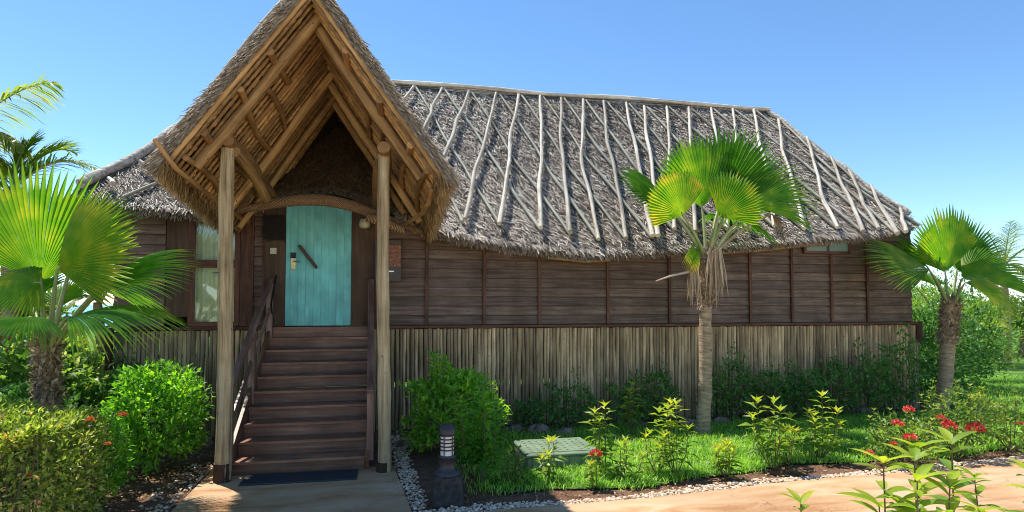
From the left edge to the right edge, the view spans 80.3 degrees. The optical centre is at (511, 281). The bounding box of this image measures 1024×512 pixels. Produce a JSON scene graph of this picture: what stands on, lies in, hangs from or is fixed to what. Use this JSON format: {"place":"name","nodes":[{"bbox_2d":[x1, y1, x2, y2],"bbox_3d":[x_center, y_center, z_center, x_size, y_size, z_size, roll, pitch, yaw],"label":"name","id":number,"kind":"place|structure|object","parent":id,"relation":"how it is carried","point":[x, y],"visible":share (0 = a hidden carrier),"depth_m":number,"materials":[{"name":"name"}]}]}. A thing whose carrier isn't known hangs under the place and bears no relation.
{"place":"outdoors","nodes":[
{"label":"outdoors","id":0,"kind":"place"},
{"bbox_2d":[0,321,1023,511],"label":"ground","id":1,"kind":"structure","parent":0,"point":[425,462],"depth_m":7.11,"materials":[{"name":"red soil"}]},
{"bbox_2d":[0,326,24,350],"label":"shrub","id":2,"kind":"object","parent":1,"relation":"on","point":[9,338],"visible":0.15,"depth_m":8.54,"materials":[{"name":"green plant"}]},
{"bbox_2d":[0,74,66,178],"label":"coconut palm","id":3,"kind":"object","parent":1,"relation":"on","point":[7,141],"visible":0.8,"depth_m":9.96,"materials":[{"name":"green plant"}]},
{"bbox_2d":[0,265,77,378],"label":"tree","id":4,"kind":"object","parent":1,"relation":"on","point":[47,306],"visible":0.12,"depth_m":11.09,"materials":[{"name":"green plant"}]},
{"bbox_2d":[0,379,94,489],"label":"shrub","id":5,"kind":"object","parent":1,"relation":"on","point":[18,391],"visible":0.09,"depth_m":6.81,"materials":[{"name":"green plant"}]},
{"bbox_2d":[0,128,99,347],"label":"coconut palm","id":6,"kind":"object","parent":1,"relation":"on","point":[40,154],"visible":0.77,"depth_m":9.77,"materials":[{"name":"green plant"}]},
{"bbox_2d":[1,322,113,402],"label":"shrub","id":7,"kind":"object","parent":1,"relation":"on","point":[102,357],"visible":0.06,"depth_m":10.00,"materials":[{"name":"green plant"}]},
{"bbox_2d":[0,313,115,430],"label":"shrub","id":8,"kind":"object","parent":1,"relation":"on","point":[13,362],"visible":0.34,"depth_m":7.99,"materials":[{"name":"green plant"}]},
{"bbox_2d":[0,395,127,511],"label":"clipped hedge","id":9,"kind":"object","parent":1,"relation":"on","point":[53,425],"visible":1,"depth_m":5.15,"materials":[{"name":"green plant"}]},
{"bbox_2d":[18,409,138,511],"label":"shrub","id":10,"kind":"object","parent":1,"relation":"on","point":[124,457],"visible":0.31,"depth_m":6.13,"materials":[{"name":"green plant"}]},
{"bbox_2d":[65,276,111,399],"bbox_3d":[-7.438,1.058,10.867,1.182,2.732,0.772,0,-2,-2],"label":"coconut palm","id":11,"kind":"object","parent":1,"relation":"on","point":[97,304],"visible":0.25,"depth_m":10.93,"materials":[{"name":"green plant"}]},
{"bbox_2d":[0,157,199,494],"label":"fan palm","id":12,"kind":"object","parent":1,"relation":"on","point":[80,247],"visible":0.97,"depth_m":6.51,"materials":[{"name":"green plant"}]},
{"bbox_2d":[70,364,171,455],"bbox_3d":[-5.329,1.789,8.367,1.313,1.254,1.161,-1,-2,22],"label":"shrub","id":13,"kind":"object","parent":1,"relation":"on","point":[106,382],"visible":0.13,"depth_m":8.10,"materials":[{"name":"green plant"}]},
{"bbox_2d":[98,356,215,476],"bbox_3d":[-4.239,1.583,7.219,1.387,1.390,1.341,0,-2,-11],"label":"shrub","id":14,"kind":"object","parent":1,"relation":"on","point":[156,387],"visible":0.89,"depth_m":7.08,"materials":[{"name":"green plant"}]},
{"bbox_2d":[197,437,212,447],"bbox_3d":[-4.385,2.328,8.648,0.223,0.213,0.183,0,-2,-11],"label":"rock","id":15,"kind":"object","parent":1,"relation":"on","point":[209,443],"visible":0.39,"depth_m":8.61,"materials":[{"name":"grey stone"}]},
{"bbox_2d":[396,438,411,447],"bbox_3d":[-1.537,2.329,8.660,0.238,0.178,0.268,0,-2,-11],"label":"rock","id":16,"kind":"object","parent":1,"relation":"on","point":[401,443],"visible":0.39,"depth_m":8.58,"materials":[{"name":"grey stone"}]},
{"bbox_2d":[396,346,512,457],"bbox_3d":[-0.717,1.611,8.160,1.360,1.514,1.379,-1,-2,13],"label":"shrub","id":17,"kind":"object","parent":1,"relation":"on","point":[466,381],"visible":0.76,"depth_m":7.94,"materials":[{"name":"green plant"}]},
{"bbox_2d":[70,80,922,439],"bbox_3d":[0.296,-0.819,12.860,14.838,6.657,6.292,0,-2,-11],"label":"thatched bungalow","id":18,"kind":"object","parent":1,"relation":"on","point":[552,254],"visible":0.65,"depth_m":10.62,"materials":[{"name":"brown wood"}]},
{"bbox_2d":[95,318,152,379],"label":"climbing vine","id":19,"kind":"object","parent":18,"relation":"attached to","point":[119,348],"visible":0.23,"depth_m":8.96,"materials":[{"name":"green plant"}]},
{"bbox_2d":[187,218,240,326],"bbox_3d":[-4.587,-0.272,9.394,0.730,1.945,0.156,0,-2,-11],"label":"window","id":20,"kind":"structure","parent":18,"relation":"in","point":[202,293],"depth_m":9.38,"materials":[{"name":"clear glass"}]},
{"bbox_2d":[270,248,276,253],"bbox_3d":[-3.733,-0.473,9.492,0.095,0.095,0.019,0,-2,-11],"label":"light switch","id":21,"kind":"object","parent":18,"relation":"attached to","point":[273,250],"visible":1,"depth_m":9.49,"materials":[{"name":"beige plastic"}]},
{"bbox_2d":[262,215,285,241],"bbox_3d":[-3.719,-0.817,9.493,0.361,0.438,0.086,0,-2,-11],"label":"fibre wall hanging","id":22,"kind":"object","parent":18,"relation":"attached to","point":[274,227],"visible":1,"depth_m":9.47,"materials":[{"name":"brown plant"}]},
{"bbox_2d":[285,206,351,325],"bbox_3d":[-3.066,-0.275,9.619,0.999,1.960,0.135,0,-2,-11],"label":"door","id":23,"kind":"structure","parent":18,"relation":"in","point":[318,238],"depth_m":9.64,"materials":[{"name":"teal wood"}]},
{"bbox_2d":[359,219,369,228],"bbox_3d":[-2.357,-0.915,9.696,0.176,0.149,0.176,0,-2,-11],"label":"dome lamp","id":24,"kind":"object","parent":18,"relation":"attached to","point":[363,224],"visible":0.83,"depth_m":9.63,"materials":[{"name":"beige plastic"}]},
{"bbox_2d":[375,240,400,281],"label":"wall sign","id":25,"kind":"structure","parent":18,"relation":"attached to","point":[394,260],"depth_m":9.77,"materials":[{"name":"brown wood"}]},
{"bbox_2d":[801,241,850,253],"bbox_3d":[5.953,-0.790,11.505,1.000,0.550,0.090,0,-2,-11],"label":"window","id":26,"kind":"structure","parent":18,"relation":"in","point":[845,248],"depth_m":11.47,"materials":[{"name":"glass"}]},
{"bbox_2d":[508,424,525,432],"bbox_3d":[0.096,2.364,9.568,0.348,0.234,0.276,0,-2,-11],"label":"rock","id":27,"kind":"object","parent":1,"relation":"on","point":[514,427],"visible":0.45,"depth_m":9.49,"materials":[{"name":"grey stone"}]},
{"bbox_2d":[503,391,558,427],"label":"shrub","id":28,"kind":"object","parent":1,"relation":"on","point":[525,417],"visible":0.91,"depth_m":9.69,"materials":[{"name":"green plant"}]},
{"bbox_2d":[39,447,1023,511],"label":"leaf litter","id":29,"kind":"object","parent":1,"relation":"on","point":[169,484],"visible":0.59,"depth_m":6.84,"materials":[{"name":"brown plant"}]},
{"bbox_2d":[526,423,550,434],"bbox_3d":[0.414,2.359,9.444,0.405,0.288,0.296,0,-2,-11],"label":"rock","id":30,"kind":"object","parent":1,"relation":"on","point":[538,427],"visible":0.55,"depth_m":9.37,"materials":[{"name":"grey stone"}]},
{"bbox_2d":[555,427,574,435],"bbox_3d":[0.812,2.355,9.337,0.335,0.216,0.272,0,-2,-11],"label":"rock","id":31,"kind":"object","parent":1,"relation":"on","point":[567,430],"visible":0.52,"depth_m":9.27,"materials":[{"name":"grey stone"}]},
{"bbox_2d":[533,367,598,428],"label":"shrub","id":32,"kind":"object","parent":1,"relation":"on","point":[569,400],"visible":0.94,"depth_m":9.77,"materials":[{"name":"green plant"}]},
{"bbox_2d":[585,368,669,427],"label":"shrub","id":33,"kind":"object","parent":1,"relation":"on","point":[620,412],"visible":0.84,"depth_m":9.95,"materials":[{"name":"green plant"}]},
{"bbox_2d":[635,358,643,420],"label":"ixora plant","id":34,"kind":"object","parent":1,"relation":"on","point":[641,380],"visible":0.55,"depth_m":10.38,"materials":[{"name":"green plant"}]},
{"bbox_2d":[634,421,648,426],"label":"rock","id":35,"kind":"object","parent":1,"relation":"on","point":[644,422],"visible":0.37,"depth_m":9.91,"materials":[{"name":"grey stone"}]},
{"bbox_2d":[634,360,685,427],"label":"shrub","id":36,"kind":"object","parent":1,"relation":"on","point":[665,381],"visible":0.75,"depth_m":10.11,"materials":[{"name":"green plant"}]},
{"bbox_2d":[677,418,695,425],"bbox_3d":[2.895,2.381,10.043,0.374,0.233,0.245,0,-2,-11],"label":"rock","id":37,"kind":"object","parent":1,"relation":"on","point":[688,421],"visible":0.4,"depth_m":9.99,"materials":[{"name":"grey stone"}]},
{"bbox_2d":[712,417,729,424],"bbox_3d":[3.526,2.388,10.212,0.324,0.216,0.249,0,-2,-11],"label":"rock","id":38,"kind":"object","parent":1,"relation":"on","point":[721,419],"visible":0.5,"depth_m":10.16,"materials":[{"name":"grey stone"}]},
{"bbox_2d":[702,437,746,476],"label":"ixora plant","id":39,"kind":"object","parent":1,"relation":"on","point":[718,463],"visible":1,"depth_m":7.04,"materials":[{"name":"green plant"}]},
{"bbox_2d":[691,342,769,422],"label":"shrub","id":40,"kind":"object","parent":1,"relation":"on","point":[724,405],"visible":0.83,"depth_m":10.41,"materials":[{"name":"green plant"}]},
{"bbox_2d":[764,353,774,415],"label":"ixora plant","id":41,"kind":"object","parent":1,"relation":"on","point":[767,373],"visible":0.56,"depth_m":10.86,"materials":[{"name":"green plant"}]},
{"bbox_2d":[740,358,799,420],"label":"shrub","id":42,"kind":"object","parent":1,"relation":"on","point":[767,392],"visible":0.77,"depth_m":10.52,"materials":[{"name":"green plant"}]},
{"bbox_2d":[737,395,803,468],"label":"ixora plant","id":43,"kind":"object","parent":1,"relation":"on","point":[770,440],"visible":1,"depth_m":7.40,"materials":[{"name":"green plant"}]},
{"bbox_2d":[778,487,813,511],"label":"ixora plant","id":44,"kind":"object","parent":1,"relation":"on","point":[805,496],"visible":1,"depth_m":2.81,"materials":[{"name":"green plant"}]},
{"bbox_2d":[773,356,829,418],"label":"shrub","id":45,"kind":"object","parent":1,"relation":"on","point":[811,394],"visible":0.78,"depth_m":10.60,"materials":[{"name":"green plant"}]},
{"bbox_2d":[805,350,863,416],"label":"shrub","id":46,"kind":"object","parent":1,"relation":"on","point":[836,400],"visible":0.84,"depth_m":10.80,"materials":[{"name":"green plant"}]},
{"bbox_2d":[848,405,873,414],"bbox_3d":[6.387,2.421,11.069,0.472,0.321,0.302,0,-2,-11],"label":"rock","id":47,"kind":"object","parent":1,"relation":"on","point":[860,410],"visible":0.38,"depth_m":11.00,"materials":[{"name":"grey stone"}]},
{"bbox_2d":[844,337,904,415],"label":"shrub","id":48,"kind":"object","parent":1,"relation":"on","point":[875,401],"visible":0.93,"depth_m":10.96,"materials":[{"name":"green plant"}]},
{"bbox_2d":[868,310,938,414],"bbox_3d":[7.170,1.487,11.248,1.293,1.916,0.891,0,-2,-11],"label":"shrub","id":49,"kind":"object","parent":1,"relation":"on","point":[910,390],"visible":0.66,"depth_m":11.13,"materials":[{"name":"green plant"}]},
{"bbox_2d":[863,405,952,466],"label":"ixora plant","id":50,"kind":"object","parent":1,"relation":"on","point":[903,435],"visible":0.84,"depth_m":7.54,"materials":[{"name":"green plant"}]},
{"bbox_2d":[835,443,984,511],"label":"ixora plant","id":51,"kind":"object","parent":1,"relation":"on","point":[951,504],"visible":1,"depth_m":2.59,"materials":[{"name":"green plant"}]},
{"bbox_2d":[883,426,985,511],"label":"ixora plant","id":52,"kind":"object","parent":1,"relation":"on","point":[948,464],"visible":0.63,"depth_m":2.72,"materials":[{"name":"green plant"}]},
{"bbox_2d":[859,204,1023,411],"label":"fan palm","id":53,"kind":"object","parent":1,"relation":"on","point":[956,244],"visible":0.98,"depth_m":11.37,"materials":[{"name":"green plant"}]},
{"bbox_2d":[908,302,982,400],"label":"shrub","id":54,"kind":"object","parent":1,"relation":"on","point":[928,327],"visible":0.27,"depth_m":12.40,"materials":[{"name":"green plant"}]},
{"bbox_2d":[903,380,1008,457],"bbox_3d":[5.882,1.813,8.052,1.243,0.995,0.931,0,-2,-11],"label":"ixora plant","id":55,"kind":"object","parent":1,"relation":"on","point":[945,422],"visible":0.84,"depth_m":7.93,"materials":[{"name":"green plant"}]},
{"bbox_2d":[912,287,1018,391],"bbox_3d":[10.266,1.407,14.633,3.579,2.509,2.534,0,-2,-11],"label":"shrub","id":56,"kind":"object","parent":1,"relation":"on","point":[980,370],"visible":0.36,"depth_m":14.05,"materials":[{"name":"green plant"}]},
{"bbox_2d":[954,458,1023,511],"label":"ixora plant","id":57,"kind":"object","parent":1,"relation":"on","point":[973,499],"visible":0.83,"depth_m":3.29,"materials":[{"name":"green plant"}]},
{"bbox_2d":[0,0,1023,304],"label":"sky","id":58,"kind":"structure","parent":0,"point":[923,100],"materials":[{"name":"blue"}]},
{"bbox_2d":[55,304,975,326],"bbox_3d":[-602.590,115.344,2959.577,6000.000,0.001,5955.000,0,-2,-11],"label":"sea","id":59,"kind":"structure","parent":0,"point":[89,307],"depth_m":439.39,"materials":[{"name":"liquid"}]},
{"bbox_2d":[29,325,1023,395],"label":"hillside","id":60,"kind":"structure","parent":0,"point":[1015,370],"depth_m":19.97,"materials":[{"name":"green plant"}]},
{"bbox_2d":[802,302,955,359],"bbox_3d":[11.413,1.490,18.728,4.001,2.761,4.129,2,-3,-43],"label":"shrub","id":61,"kind":"object","parent":60,"relation":"on","point":[930,334],"visible":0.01,"depth_m":18.39,"materials":[{"name":"green plant"}]},
{"bbox_2d":[912,295,934,348],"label":"shrub","id":62,"kind":"object","parent":60,"relation":"on","point":[920,304],"visible":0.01,"depth_m":21.98,"materials":[{"name":"green plant"}]},
{"bbox_2d":[912,282,973,343],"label":"shrub","id":63,"kind":"object","parent":60,"relation":"on","point":[938,293],"depth_m":27.91,"materials":[{"name":"green plant"}]},
{"bbox_2d":[911,284,1023,367],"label":"shrub","id":64,"kind":"object","parent":60,"relation":"on","point":[991,305],"visible":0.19,"depth_m":19.68,"materials":[{"name":"green plant"}]},
{"bbox_2d":[911,268,1023,350],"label":"shrub","id":65,"kind":"object","parent":60,"relation":"on","point":[964,298],"visible":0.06,"depth_m":24.39,"materials":[{"name":"green plant"}]},
{"bbox_2d":[959,219,1023,362],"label":"coconut palm","id":66,"kind":"object","parent":60,"relation":"on","point":[1009,249],"visible":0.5,"depth_m":20.73,"materials":[{"name":"green plant"}]},
{"bbox_2d":[964,295,1023,354],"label":"background tree","id":67,"kind":"object","parent":60,"relation":"on","point":[1021,342],"visible":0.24,"depth_m":23.59,"materials":[{"name":"green plant"}]},
{"bbox_2d":[139,434,1023,511],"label":"gravel","id":68,"kind":"structure","parent":0,"point":[405,466],"depth_m":6.68,"materials":[{"name":"stone"}]},
{"bbox_2d":[431,423,463,509],"bbox_3d":[-0.662,1.858,6.189,0.310,0.815,0.310,0,-2,-11],"label":"bollard light","id":69,"kind":"object","parent":68,"relation":"on","point":[446,489],"visible":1,"depth_m":6.07,"materials":[{"name":"black metal"}]},
{"bbox_2d":[171,459,1023,511],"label":"path","id":70,"kind":"structure","parent":0,"point":[370,489],"depth_m":6.28,"materials":[{"name":"concrete"}]},
{"bbox_2d":[238,469,357,485],"bbox_3d":[-2.426,2.255,6.978,1.260,0.020,0.400,0,-2,-11],"label":"doormat","id":71,"kind":"object","parent":70,"relation":"on","point":[296,477],"visible":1,"depth_m":6.93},
{"bbox_2d":[140,0,461,483],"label":"thatched porch","id":72,"kind":"object","parent":70,"relation":"on","point":[290,87],"visible":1,"depth_m":7.22,"materials":[{"name":"plant"}]},
{"bbox_2d":[232,275,373,475],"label":"entrance steps","id":73,"kind":"structure","parent":70,"relation":"on","point":[323,363],"depth_m":8.10,"materials":[{"name":"brown wood"}]},
{"bbox_2d":[455,372,1023,496],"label":"lawn","id":74,"kind":"structure","parent":0,"point":[712,470],"depth_m":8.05,"materials":[{"name":"plant"}]},
{"bbox_2d":[441,379,507,483],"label":"ixora plant","id":75,"kind":"object","parent":74,"relation":"on","point":[484,444],"visible":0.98,"depth_m":6.73,"materials":[{"name":"green plant"}]},
{"bbox_2d":[492,445,526,482],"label":"ixora plant","id":76,"kind":"object","parent":74,"relation":"on","point":[502,466],"visible":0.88,"depth_m":6.80,"materials":[{"name":"green plant"}]},
{"bbox_2d":[531,434,567,483],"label":"ixora plant","id":77,"kind":"object","parent":74,"relation":"on","point":[549,466],"visible":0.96,"depth_m":6.90,"materials":[{"name":"green plant"}]},
{"bbox_2d":[512,437,599,469],"bbox_3d":[0.560,2.224,7.851,0.960,0.199,0.863,0,-2,-11],"label":"utility cover","id":78,"kind":"object","parent":74,"relation":"on","point":[570,450],"visible":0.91,"depth_m":7.60,"materials":[{"name":"green plastic"}]},
{"bbox_2d":[581,449,607,486],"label":"ixora plant","id":79,"kind":"object","parent":74,"relation":"on","point":[595,452],"visible":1,"depth_m":6.66,"materials":[{"name":"green plant"}]},
{"bbox_2d":[579,399,622,472],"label":"ixora plant","id":80,"kind":"object","parent":74,"relation":"on","point":[599,418],"visible":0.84,"depth_m":7.18,"materials":[{"name":"green plant"}]},
{"bbox_2d":[593,435,655,478],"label":"ixora plant","id":81,"kind":"object","parent":74,"relation":"on","point":[618,467],"visible":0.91,"depth_m":6.95,"materials":[{"name":"green plant"}]},
{"bbox_2d":[618,380,643,435],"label":"ixora plant","id":82,"kind":"object","parent":74,"relation":"on","point":[627,401],"visible":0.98,"depth_m":9.27,"materials":[{"name":"green plant"}]},
{"bbox_2d":[636,427,673,473],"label":"ixora plant","id":83,"kind":"object","parent":74,"relation":"on","point":[652,452],"visible":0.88,"depth_m":7.12,"materials":[{"name":"green plant"}]},
{"bbox_2d":[647,397,700,472],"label":"ixora plant","id":84,"kind":"object","parent":74,"relation":"on","point":[670,422],"visible":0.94,"depth_m":7.13,"materials":[{"name":"green plant"}]},
{"bbox_2d":[617,125,825,434],"bbox_3d":[3.297,-0.098,9.823,3.500,5.020,1.992,0,-2,-11],"label":"fan palm","id":85,"kind":"object","parent":74,"relation":"on","point":[739,182],"visible":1,"depth_m":9.40,"materials":[{"name":"green plant"}]},
{"bbox_2d":[766,423,802,463],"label":"ixora plant","id":86,"kind":"object","parent":74,"relation":"on","point":[788,425],"visible":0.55,"depth_m":7.62,"materials":[{"name":"green plant"}]},
{"bbox_2d":[784,390,853,458],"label":"ixora plant","id":87,"kind":"object","parent":74,"relation":"on","point":[807,439],"visible":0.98,"depth_m":7.86,"materials":[{"name":"green plant"}]},
{"bbox_2d":[912,286,1019,361],"bbox_3d":[11.981,1.376,16.085,3.598,2.514,1.442,0,-2,-11],"label":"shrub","id":88,"kind":"object","parent":74,"relation":"on","point":[1010,351],"visible":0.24,"depth_m":15.99,"materials":[{"name":"green plant"}]},
{"bbox_2d":[963,386,998,434],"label":"ixora plant","id":89,"kind":"object","parent":74,"relation":"on","point":[978,408],"visible":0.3,"depth_m":9.28,"materials":[{"name":"green plant"}]},
{"bbox_2d":[959,385,1023,455],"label":"ixora plant","id":90,"kind":"object","parent":74,"relation":"on","point":[1001,409],"visible":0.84,"depth_m":8.29,"materials":[{"name":"green plant"}]}
]}

